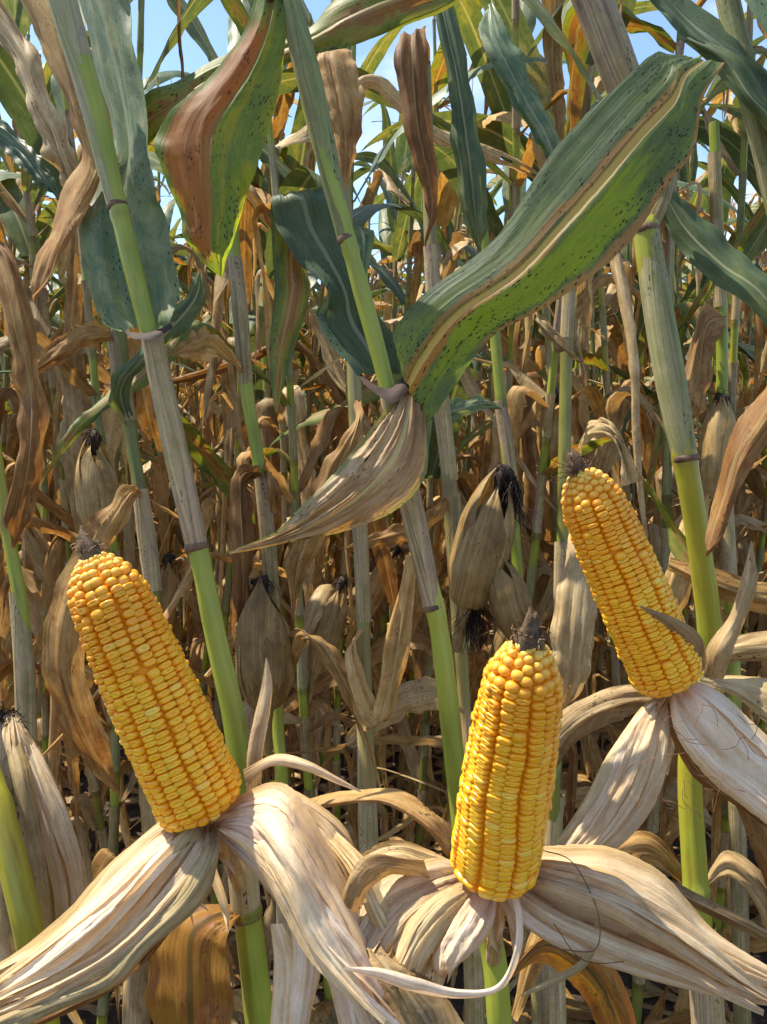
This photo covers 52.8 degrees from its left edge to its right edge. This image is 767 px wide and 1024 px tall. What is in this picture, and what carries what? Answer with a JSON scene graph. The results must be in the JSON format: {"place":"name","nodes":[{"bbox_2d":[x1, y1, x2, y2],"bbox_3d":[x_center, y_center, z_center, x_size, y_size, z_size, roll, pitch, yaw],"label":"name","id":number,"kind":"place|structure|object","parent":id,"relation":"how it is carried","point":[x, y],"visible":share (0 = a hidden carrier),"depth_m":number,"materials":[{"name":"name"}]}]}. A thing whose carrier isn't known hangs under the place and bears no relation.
{"place":"outdoors","nodes":[
{"label":"outdoors","id":0,"kind":"place"},
{"bbox_2d":[0,0,766,405],"label":"sky","id":1,"kind":"structure","parent":0,"point":[160,21],"materials":[{"name":"blue"}]},
{"bbox_2d":[11,435,766,1023],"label":"ground","id":2,"kind":"structure","parent":0,"point":[133,811],"depth_m":2.44,"materials":[{"name":"soil"}]},
{"bbox_2d":[0,147,21,561],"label":"corn plant","id":3,"kind":"object","parent":2,"relation":"on","point":[2,335],"visible":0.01,"depth_m":2.79,"materials":[{"name":"beige plant"}]},
{"bbox_2d":[0,172,58,709],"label":"corn plant","id":4,"kind":"object","parent":2,"relation":"on","point":[5,175],"visible":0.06,"depth_m":1.94,"materials":[{"name":"brown plant"}]},
{"bbox_2d":[0,23,61,570],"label":"corn plant","id":5,"kind":"object","parent":2,"relation":"on","point":[10,440],"visible":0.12,"depth_m":2.29,"materials":[{"name":"brown plant"}]},
{"bbox_2d":[0,50,63,769],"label":"corn plant","id":6,"kind":"object","parent":2,"relation":"on","point":[11,408],"visible":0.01,"depth_m":2.68,"materials":[{"name":"brown plant"}]},
{"bbox_2d":[0,146,67,693],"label":"corn plant","id":7,"kind":"object","parent":2,"relation":"on","point":[61,270],"visible":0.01,"depth_m":2.73,"materials":[{"name":"beige plant"}]},
{"bbox_2d":[0,1,77,999],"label":"corn plant","id":8,"kind":"object","parent":2,"relation":"on","point":[18,502],"visible":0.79,"depth_m":0.78,"materials":[{"name":"brown plant"}]},
{"bbox_2d":[8,999,82,1023],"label":"corn plant","id":9,"kind":"object","parent":2,"relation":"on","point":[73,1016],"visible":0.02,"depth_m":1.13,"materials":[{"name":"beige plant"}]},
{"bbox_2d":[0,119,107,850],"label":"corn plant","id":10,"kind":"object","parent":2,"relation":"on","point":[46,216],"visible":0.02,"depth_m":2.17,"materials":[{"name":"beige plant"}]},
{"bbox_2d":[0,701,115,1023],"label":"corn plant","id":11,"kind":"object","parent":2,"relation":"on","point":[43,883],"visible":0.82,"depth_m":0.55,"materials":[{"name":"beige plant"}]},
{"bbox_2d":[0,0,132,885],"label":"corn plant","id":12,"kind":"object","parent":2,"relation":"on","point":[14,224],"visible":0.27,"depth_m":1.87,"materials":[{"name":"brown plant"}]},
{"bbox_2d":[0,198,169,834],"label":"corn plant","id":13,"kind":"object","parent":2,"relation":"on","point":[161,499],"visible":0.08,"depth_m":2.56,"materials":[{"name":"brown plant"}]},
{"bbox_2d":[0,206,213,796],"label":"corn plant","id":14,"kind":"object","parent":2,"relation":"on","point":[8,352],"visible":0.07,"depth_m":2.34,"materials":[{"name":"brown plant"}]},
{"bbox_2d":[0,0,215,882],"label":"corn plant","id":15,"kind":"object","parent":2,"relation":"on","point":[90,811],"visible":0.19,"depth_m":1.80,"materials":[{"name":"beige plant"}]},
{"bbox_2d":[18,77,217,779],"bbox_3d":[-0.839,-0.179,2.879,1.006,2.926,0.320,-4,9,-28],"label":"corn plant","id":16,"kind":"object","parent":2,"relation":"on","point":[213,532],"visible":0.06,"depth_m":2.90,"materials":[{"name":"brown plant"}]},
{"bbox_2d":[20,138,220,730],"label":"corn plant","id":17,"kind":"object","parent":2,"relation":"on","point":[151,148],"visible":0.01,"depth_m":2.82,"materials":[{"name":"beige plant"}]},
{"bbox_2d":[37,272,205,823],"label":"corn plant","id":18,"kind":"object","parent":2,"relation":"on","point":[104,501],"visible":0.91,"depth_m":0.95,"materials":[{"name":"brown plant"}]},
{"bbox_2d":[0,0,243,1023],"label":"corn plant","id":19,"kind":"object","parent":2,"relation":"on","point":[108,427],"visible":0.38,"depth_m":1.32,"materials":[{"name":"beige plant"}]},
{"bbox_2d":[62,70,190,483],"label":"corn plant","id":20,"kind":"object","parent":2,"relation":"on","point":[164,76],"visible":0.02,"depth_m":3.19,"materials":[{"name":"brown plant"}]},
{"bbox_2d":[0,0,258,1023],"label":"corn plant","id":21,"kind":"object","parent":2,"relation":"on","point":[74,404],"visible":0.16,"depth_m":1.49,"materials":[{"name":"brown plant"}]},
{"bbox_2d":[41,211,222,637],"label":"corn plant","id":22,"kind":"object","parent":2,"relation":"on","point":[55,323],"visible":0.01,"depth_m":4.00,"materials":[{"name":"brown plant"}]},
{"bbox_2d":[54,178,210,552],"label":"corn plant","id":23,"kind":"object","parent":2,"relation":"on","point":[180,388],"visible":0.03,"depth_m":3.46,"materials":[{"name":"beige plant"}]},
{"bbox_2d":[105,254,193,637],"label":"corn plant","id":24,"kind":"object","parent":2,"relation":"on","point":[149,489],"visible":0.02,"depth_m":3.14,"materials":[{"name":"brown plant"}]},
{"bbox_2d":[107,185,212,543],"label":"corn plant","id":25,"kind":"object","parent":2,"relation":"on","point":[149,470],"depth_m":3.77,"materials":[{"name":"brown plant"}]},
{"bbox_2d":[151,239,206,580],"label":"corn plant","id":26,"kind":"object","parent":2,"relation":"on","point":[189,421],"visible":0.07,"depth_m":4.60,"materials":[{"name":"beige plant"}]},
{"bbox_2d":[163,199,215,549],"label":"corn plant","id":27,"kind":"object","parent":2,"relation":"on","point":[168,215],"visible":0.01,"depth_m":4.71,"materials":[{"name":"beige plant"}]},
{"bbox_2d":[150,176,234,665],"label":"corn plant","id":28,"kind":"object","parent":2,"relation":"on","point":[183,639],"visible":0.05,"depth_m":3.37,"materials":[{"name":"brown plant"}]},
{"bbox_2d":[178,260,216,618],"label":"corn plant","id":29,"kind":"object","parent":2,"relation":"on","point":[179,398],"visible":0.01,"depth_m":4.50,"materials":[{"name":"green plant"}]},
{"bbox_2d":[0,0,399,1023],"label":"corn plant","id":30,"kind":"object","parent":2,"relation":"on","point":[138,904],"visible":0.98,"depth_m":0.47,"materials":[{"name":"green plant"}]},
{"bbox_2d":[147,139,297,770],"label":"corn plant","id":31,"kind":"object","parent":2,"relation":"on","point":[192,365],"visible":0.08,"depth_m":2.63,"materials":[{"name":"brown plant"}]},
{"bbox_2d":[203,266,241,692],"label":"corn plant","id":32,"kind":"object","parent":2,"relation":"on","point":[210,433],"visible":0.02,"depth_m":3.31,"materials":[{"name":"brown plant"}]},
{"bbox_2d":[165,201,297,659],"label":"corn plant","id":33,"kind":"object","parent":2,"relation":"on","point":[191,417],"visible":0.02,"depth_m":3.97,"materials":[{"name":"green plant"}]},
{"bbox_2d":[44,0,449,905],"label":"corn plant","id":34,"kind":"object","parent":2,"relation":"on","point":[200,38],"visible":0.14,"depth_m":1.90,"materials":[{"name":"beige plant"}]},
{"bbox_2d":[180,0,322,796],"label":"corn plant","id":35,"kind":"object","parent":2,"relation":"on","point":[299,178],"visible":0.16,"depth_m":1.72,"materials":[{"name":"beige plant"}]},
{"bbox_2d":[192,0,317,715],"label":"corn plant","id":36,"kind":"object","parent":2,"relation":"on","point":[226,454],"visible":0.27,"depth_m":2.21,"materials":[{"name":"beige plant"}]},
{"bbox_2d":[170,233,353,567],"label":"corn plant","id":37,"kind":"object","parent":2,"relation":"on","point":[306,365],"visible":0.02,"depth_m":3.94,"materials":[{"name":"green plant"}]},
{"bbox_2d":[194,14,346,784],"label":"corn plant","id":38,"kind":"object","parent":2,"relation":"on","point":[293,155],"visible":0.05,"depth_m":1.89,"materials":[{"name":"brown plant"}]},
{"bbox_2d":[168,167,377,703],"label":"corn plant","id":39,"kind":"object","parent":2,"relation":"on","point":[218,447],"visible":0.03,"depth_m":3.32,"materials":[{"name":"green plant"}]},
{"bbox_2d":[171,133,378,700],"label":"corn plant","id":40,"kind":"object","parent":2,"relation":"on","point":[327,402],"visible":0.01,"depth_m":3.33,"materials":[{"name":"beige plant"}]},
{"bbox_2d":[172,227,380,938],"bbox_3d":[-0.148,0.563,1.057,0.291,1.999,0.123,8,11,43],"label":"corn plant","id":41,"kind":"object","parent":2,"relation":"on","point":[263,633],"visible":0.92,"depth_m":0.99,"materials":[{"name":"brown plant"}]},
{"bbox_2d":[190,0,362,796],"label":"corn plant","id":42,"kind":"object","parent":2,"relation":"on","point":[291,731],"visible":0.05,"depth_m":2.24,"materials":[{"name":"brown plant"}]},
{"bbox_2d":[38,0,537,1023],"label":"corn plant","id":43,"kind":"object","parent":2,"relation":"on","point":[326,612],"visible":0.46,"depth_m":1.42,"materials":[{"name":"beige plant"}]},
{"bbox_2d":[170,77,409,678],"bbox_3d":[-0.445,-0.310,3.147,1.388,2.549,0.417,-5,10,-33],"label":"corn plant","id":44,"kind":"object","parent":2,"relation":"on","point":[182,277],"visible":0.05,"depth_m":3.02,"materials":[{"name":"brown plant"}]},
{"bbox_2d":[218,26,403,772],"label":"corn plant","id":45,"kind":"object","parent":2,"relation":"on","point":[374,57],"visible":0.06,"depth_m":2.39,"materials":[{"name":"beige plant"}]},
{"bbox_2d":[295,288,327,455],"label":"corn plant","id":46,"kind":"object","parent":2,"relation":"on","point":[301,358],"visible":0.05,"depth_m":3.91,"materials":[{"name":"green plant"}]},
{"bbox_2d":[288,287,405,765],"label":"corn plant","id":47,"kind":"object","parent":2,"relation":"on","point":[317,401],"visible":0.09,"depth_m":2.96,"materials":[{"name":"beige plant"}]},
{"bbox_2d":[100,0,597,923],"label":"corn plant","id":48,"kind":"object","parent":2,"relation":"on","point":[396,552],"visible":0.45,"depth_m":1.79,"materials":[{"name":"beige plant"}]},
{"bbox_2d":[285,0,415,853],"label":"corn plant","id":49,"kind":"object","parent":2,"relation":"on","point":[345,92],"visible":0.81,"depth_m":0.93,"materials":[{"name":"brown plant"}]},
{"bbox_2d":[303,104,406,732],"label":"corn plant","id":50,"kind":"object","parent":2,"relation":"on","point":[389,157],"visible":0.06,"depth_m":3.23,"materials":[{"name":"beige plant"}]},
{"bbox_2d":[316,192,405,604],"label":"corn plant","id":51,"kind":"object","parent":2,"relation":"on","point":[379,199],"visible":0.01,"depth_m":4.15,"materials":[{"name":"beige plant"}]},
{"bbox_2d":[315,177,424,643],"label":"corn plant","id":52,"kind":"object","parent":2,"relation":"on","point":[328,450],"visible":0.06,"depth_m":3.90,"materials":[{"name":"brown plant"}]},
{"bbox_2d":[1,272,753,524],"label":"distant corn","id":53,"kind":"object","parent":2,"relation":"on","point":[184,372],"depth_m":7.48,"materials":[{"name":"brown plant"}]},
{"bbox_2d":[12,616,762,1023],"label":"leaf litter","id":54,"kind":"object","parent":2,"relation":"on","point":[578,1012],"visible":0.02,"depth_m":2.05,"materials":[{"name":"brown plant"}]},
{"bbox_2d":[354,161,425,634],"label":"corn plant","id":55,"kind":"object","parent":2,"relation":"on","point":[384,230],"visible":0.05,"depth_m":3.72,"materials":[{"name":"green plant"}]},
{"bbox_2d":[345,33,448,787],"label":"corn plant","id":56,"kind":"object","parent":2,"relation":"on","point":[401,154],"visible":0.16,"depth_m":2.84,"materials":[{"name":"beige plant"}]},
{"bbox_2d":[332,269,492,718],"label":"corn plant","id":57,"kind":"object","parent":2,"relation":"on","point":[375,287],"depth_m":3.34,"materials":[{"name":"beige plant"}]},
{"bbox_2d":[325,79,536,788],"bbox_3d":[0.237,-0.164,2.849,1.304,2.656,0.558,-1,12,-36],"label":"corn plant","id":58,"kind":"object","parent":2,"relation":"on","point":[490,185],"visible":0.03,"depth_m":2.67,"materials":[{"name":"beige plant"}]},
{"bbox_2d":[367,199,497,620],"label":"corn plant","id":59,"kind":"object","parent":2,"relation":"on","point":[387,259],"visible":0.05,"depth_m":3.77,"materials":[{"name":"beige plant"}]},
{"bbox_2d":[345,26,535,1023],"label":"corn plant","id":60,"kind":"object","parent":2,"relation":"on","point":[480,537],"visible":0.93,"depth_m":1.02,"materials":[{"name":"brown plant"}]},
{"bbox_2d":[378,180,505,639],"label":"corn plant","id":61,"kind":"object","parent":2,"relation":"on","point":[496,188],"visible":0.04,"depth_m":3.20,"materials":[{"name":"beige plant"}]},
{"bbox_2d":[332,0,558,836],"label":"corn plant","id":62,"kind":"object","parent":2,"relation":"on","point":[415,243],"visible":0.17,"depth_m":2.26,"materials":[{"name":"beige plant"}]},
{"bbox_2d":[144,0,766,1023],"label":"corn plant","id":63,"kind":"object","parent":2,"relation":"on","point":[672,696],"visible":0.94,"depth_m":0.60,"materials":[{"name":"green plant"}]},
{"bbox_2d":[154,0,766,1023],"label":"corn plant","id":64,"kind":"object","parent":2,"relation":"on","point":[592,918],"visible":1,"depth_m":0.54,"materials":[{"name":"green plant"}]},
{"bbox_2d":[266,0,661,915],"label":"corn plant","id":65,"kind":"object","parent":2,"relation":"on","point":[468,484],"visible":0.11,"depth_m":1.58,"materials":[{"name":"brown plant"}]},
{"bbox_2d":[355,16,575,849],"bbox_3d":[0.092,-0.229,1.946,0.675,2.717,1.181,-7,11,-42],"label":"corn plant","id":66,"kind":"object","parent":2,"relation":"on","point":[447,201],"visible":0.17,"depth_m":2.06,"materials":[{"name":"beige plant"}]},
{"bbox_2d":[398,165,539,649],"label":"corn plant","id":67,"kind":"object","parent":2,"relation":"on","point":[490,626],"visible":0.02,"depth_m":3.41,"materials":[{"name":"brown plant"}]},
{"bbox_2d":[401,0,554,667],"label":"corn plant","id":68,"kind":"object","parent":2,"relation":"on","point":[469,14],"visible":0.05,"depth_m":1.92,"materials":[{"name":"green plant"}]},
{"bbox_2d":[354,100,605,660],"bbox_3d":[0.404,-0.350,3.046,1.182,2.985,0.530,-15,-7,33],"label":"corn plant","id":69,"kind":"object","parent":2,"relation":"on","point":[382,246],"visible":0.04,"depth_m":3.19,"materials":[{"name":"brown plant"}]},
{"bbox_2d":[325,90,637,847],"bbox_3d":[0.316,0.023,2.299,1.182,2.420,0.591,-5,10,-34],"label":"corn plant","id":70,"kind":"object","parent":2,"relation":"on","point":[432,793],"visible":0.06,"depth_m":2.38,"materials":[{"name":"beige plant"}]},
{"bbox_2d":[431,0,558,1023],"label":"corn plant","id":71,"kind":"object","parent":2,"relation":"on","point":[505,55],"visible":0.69,"depth_m":1.13,"materials":[{"name":"green plant"}]},
{"bbox_2d":[286,0,766,1023],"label":"corn plant","id":72,"kind":"object","parent":2,"relation":"on","point":[570,40],"visible":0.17,"depth_m":1.31,"materials":[{"name":"brown plant"}]},
{"bbox_2d":[407,0,657,754],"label":"corn plant","id":73,"kind":"object","parent":2,"relation":"on","point":[473,467],"visible":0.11,"depth_m":2.75,"materials":[{"name":"beige plant"}]},
{"bbox_2d":[456,133,609,679],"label":"corn plant","id":74,"kind":"object","parent":2,"relation":"on","point":[537,335],"depth_m":2.65,"materials":[{"name":"brown plant"}]},
{"bbox_2d":[361,0,713,882],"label":"corn plant","id":75,"kind":"object","parent":2,"relation":"on","point":[495,134],"visible":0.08,"depth_m":1.93,"materials":[{"name":"brown plant"}]},
{"bbox_2d":[327,0,766,992],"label":"corn plant","id":76,"kind":"object","parent":2,"relation":"on","point":[537,76],"visible":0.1,"depth_m":1.73,"materials":[{"name":"beige plant"}]},
{"bbox_2d":[534,288,642,1023],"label":"corn plant","id":77,"kind":"object","parent":2,"relation":"on","point":[572,627],"visible":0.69,"depth_m":1.02,"materials":[{"name":"beige plant"}]},
{"bbox_2d":[441,0,741,1023],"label":"corn plant","id":78,"kind":"object","parent":2,"relation":"on","point":[523,386],"visible":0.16,"depth_m":1.35,"materials":[{"name":"brown plant"}]},
{"bbox_2d":[549,69,652,819],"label":"corn plant","id":79,"kind":"object","parent":2,"relation":"on","point":[583,333],"visible":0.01,"depth_m":2.18,"materials":[{"name":"brown plant"}]},
{"bbox_2d":[479,119,763,839],"bbox_3d":[0.763,-0.285,2.303,1.136,2.726,0.632,-7,11,-42],"label":"corn plant","id":80,"kind":"object","parent":2,"relation":"on","point":[616,347],"visible":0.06,"depth_m":2.42,"materials":[{"name":"beige plant"}]},
{"bbox_2d":[592,239,675,768],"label":"corn plant","id":81,"kind":"object","parent":2,"relation":"on","point":[641,334],"visible":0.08,"depth_m":2.71,"materials":[{"name":"brown plant"}]},
{"bbox_2d":[588,254,693,695],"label":"corn plant","id":82,"kind":"object","parent":2,"relation":"on","point":[589,370],"visible":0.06,"depth_m":3.17,"materials":[{"name":"brown plant"}]},
{"bbox_2d":[595,282,688,692],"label":"corn plant","id":83,"kind":"object","parent":2,"relation":"on","point":[633,488],"visible":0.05,"depth_m":3.42,"materials":[{"name":"beige plant"}]},
{"bbox_2d":[604,187,694,635],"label":"corn plant","id":84,"kind":"object","parent":2,"relation":"on","point":[647,361],"visible":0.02,"depth_m":3.75,"materials":[{"name":"brown plant"}]},
{"bbox_2d":[534,4,766,1023],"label":"corn plant","id":85,"kind":"object","parent":2,"relation":"on","point":[756,246],"visible":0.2,"depth_m":1.50,"materials":[{"name":"brown plant"}]},
{"bbox_2d":[595,89,766,734],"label":"corn plant","id":86,"kind":"object","parent":2,"relation":"on","point":[754,483],"visible":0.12,"depth_m":2.31,"materials":[{"name":"brown plant"}]},
{"bbox_2d":[604,92,763,738],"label":"corn plant","id":87,"kind":"object","parent":2,"relation":"on","point":[688,171],"visible":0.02,"depth_m":2.44,"materials":[{"name":"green plant"}]},
{"bbox_2d":[609,36,766,808],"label":"corn plant","id":88,"kind":"object","parent":2,"relation":"on","point":[744,367],"visible":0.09,"depth_m":2.40,"materials":[{"name":"brown plant"}]},
{"bbox_2d":[635,171,749,611],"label":"corn plant","id":89,"kind":"object","parent":2,"relation":"on","point":[687,269],"visible":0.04,"depth_m":3.14,"materials":[{"name":"brown plant"}]},
{"bbox_2d":[630,183,758,535],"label":"corn plant","id":90,"kind":"object","parent":2,"relation":"on","point":[702,416],"visible":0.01,"depth_m":4.20,"materials":[{"name":"brown plant"}]},
{"bbox_2d":[624,120,765,627],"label":"corn plant","id":91,"kind":"object","parent":2,"relation":"on","point":[713,362],"visible":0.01,"depth_m":3.83,"materials":[{"name":"brown plant"}]},
{"bbox_2d":[637,48,766,676],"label":"corn plant","id":92,"kind":"object","parent":2,"relation":"on","point":[734,110],"visible":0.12,"depth_m":2.28,"materials":[{"name":"beige plant"}]},
{"bbox_2d":[665,121,750,1023],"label":"corn plant","id":93,"kind":"object","parent":2,"relation":"on","point":[720,421],"visible":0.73,"depth_m":1.27,"materials":[{"name":"brown plant"}]},
{"bbox_2d":[651,161,764,634],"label":"corn plant","id":94,"kind":"object","parent":2,"relation":"on","point":[732,189],"visible":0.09,"depth_m":2.61,"materials":[{"name":"beige plant"}]},
{"bbox_2d":[650,0,766,672],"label":"corn plant","id":95,"kind":"object","parent":2,"relation":"on","point":[724,38],"visible":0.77,"depth_m":0.61,"materials":[{"name":"brown plant"}]},
{"bbox_2d":[678,525,766,940],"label":"corn plant","id":96,"kind":"object","parent":2,"relation":"on","point":[760,723],"visible":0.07,"depth_m":1.91,"materials":[{"name":"brown plant"}]},
{"bbox_2d":[695,12,755,630],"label":"corn plant","id":97,"kind":"object","parent":2,"relation":"on","point":[739,412],"visible":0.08,"depth_m":1.39,"materials":[{"name":"beige plant"}]},
{"bbox_2d":[689,199,762,605],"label":"corn plant","id":98,"kind":"object","parent":2,"relation":"on","point":[732,212],"visible":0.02,"depth_m":4.56,"materials":[{"name":"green plant"}]},
{"bbox_2d":[693,248,766,628],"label":"corn plant","id":99,"kind":"object","parent":2,"relation":"on","point":[751,366],"visible":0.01,"depth_m":3.74,"materials":[{"name":"brown plant"}]},
{"bbox_2d":[694,48,766,694],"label":"corn plant","id":100,"kind":"object","parent":2,"relation":"on","point":[743,547],"visible":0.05,"depth_m":2.62,"materials":[{"name":"beige plant"}]},
{"bbox_2d":[697,116,766,849],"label":"corn plant","id":101,"kind":"object","parent":2,"relation":"on","point":[730,138],"visible":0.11,"depth_m":1.74,"materials":[{"name":"brown plant"}]},
{"bbox_2d":[712,194,766,570],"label":"corn plant","id":102,"kind":"object","parent":2,"relation":"on","point":[757,502],"visible":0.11,"depth_m":3.08,"materials":[{"name":"brown plant"}]},
{"bbox_2d":[748,341,766,469],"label":"corn plant","id":103,"kind":"object","parent":2,"relation":"on","point":[763,368],"visible":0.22,"depth_m":2.09,"materials":[{"name":"beige plant"}]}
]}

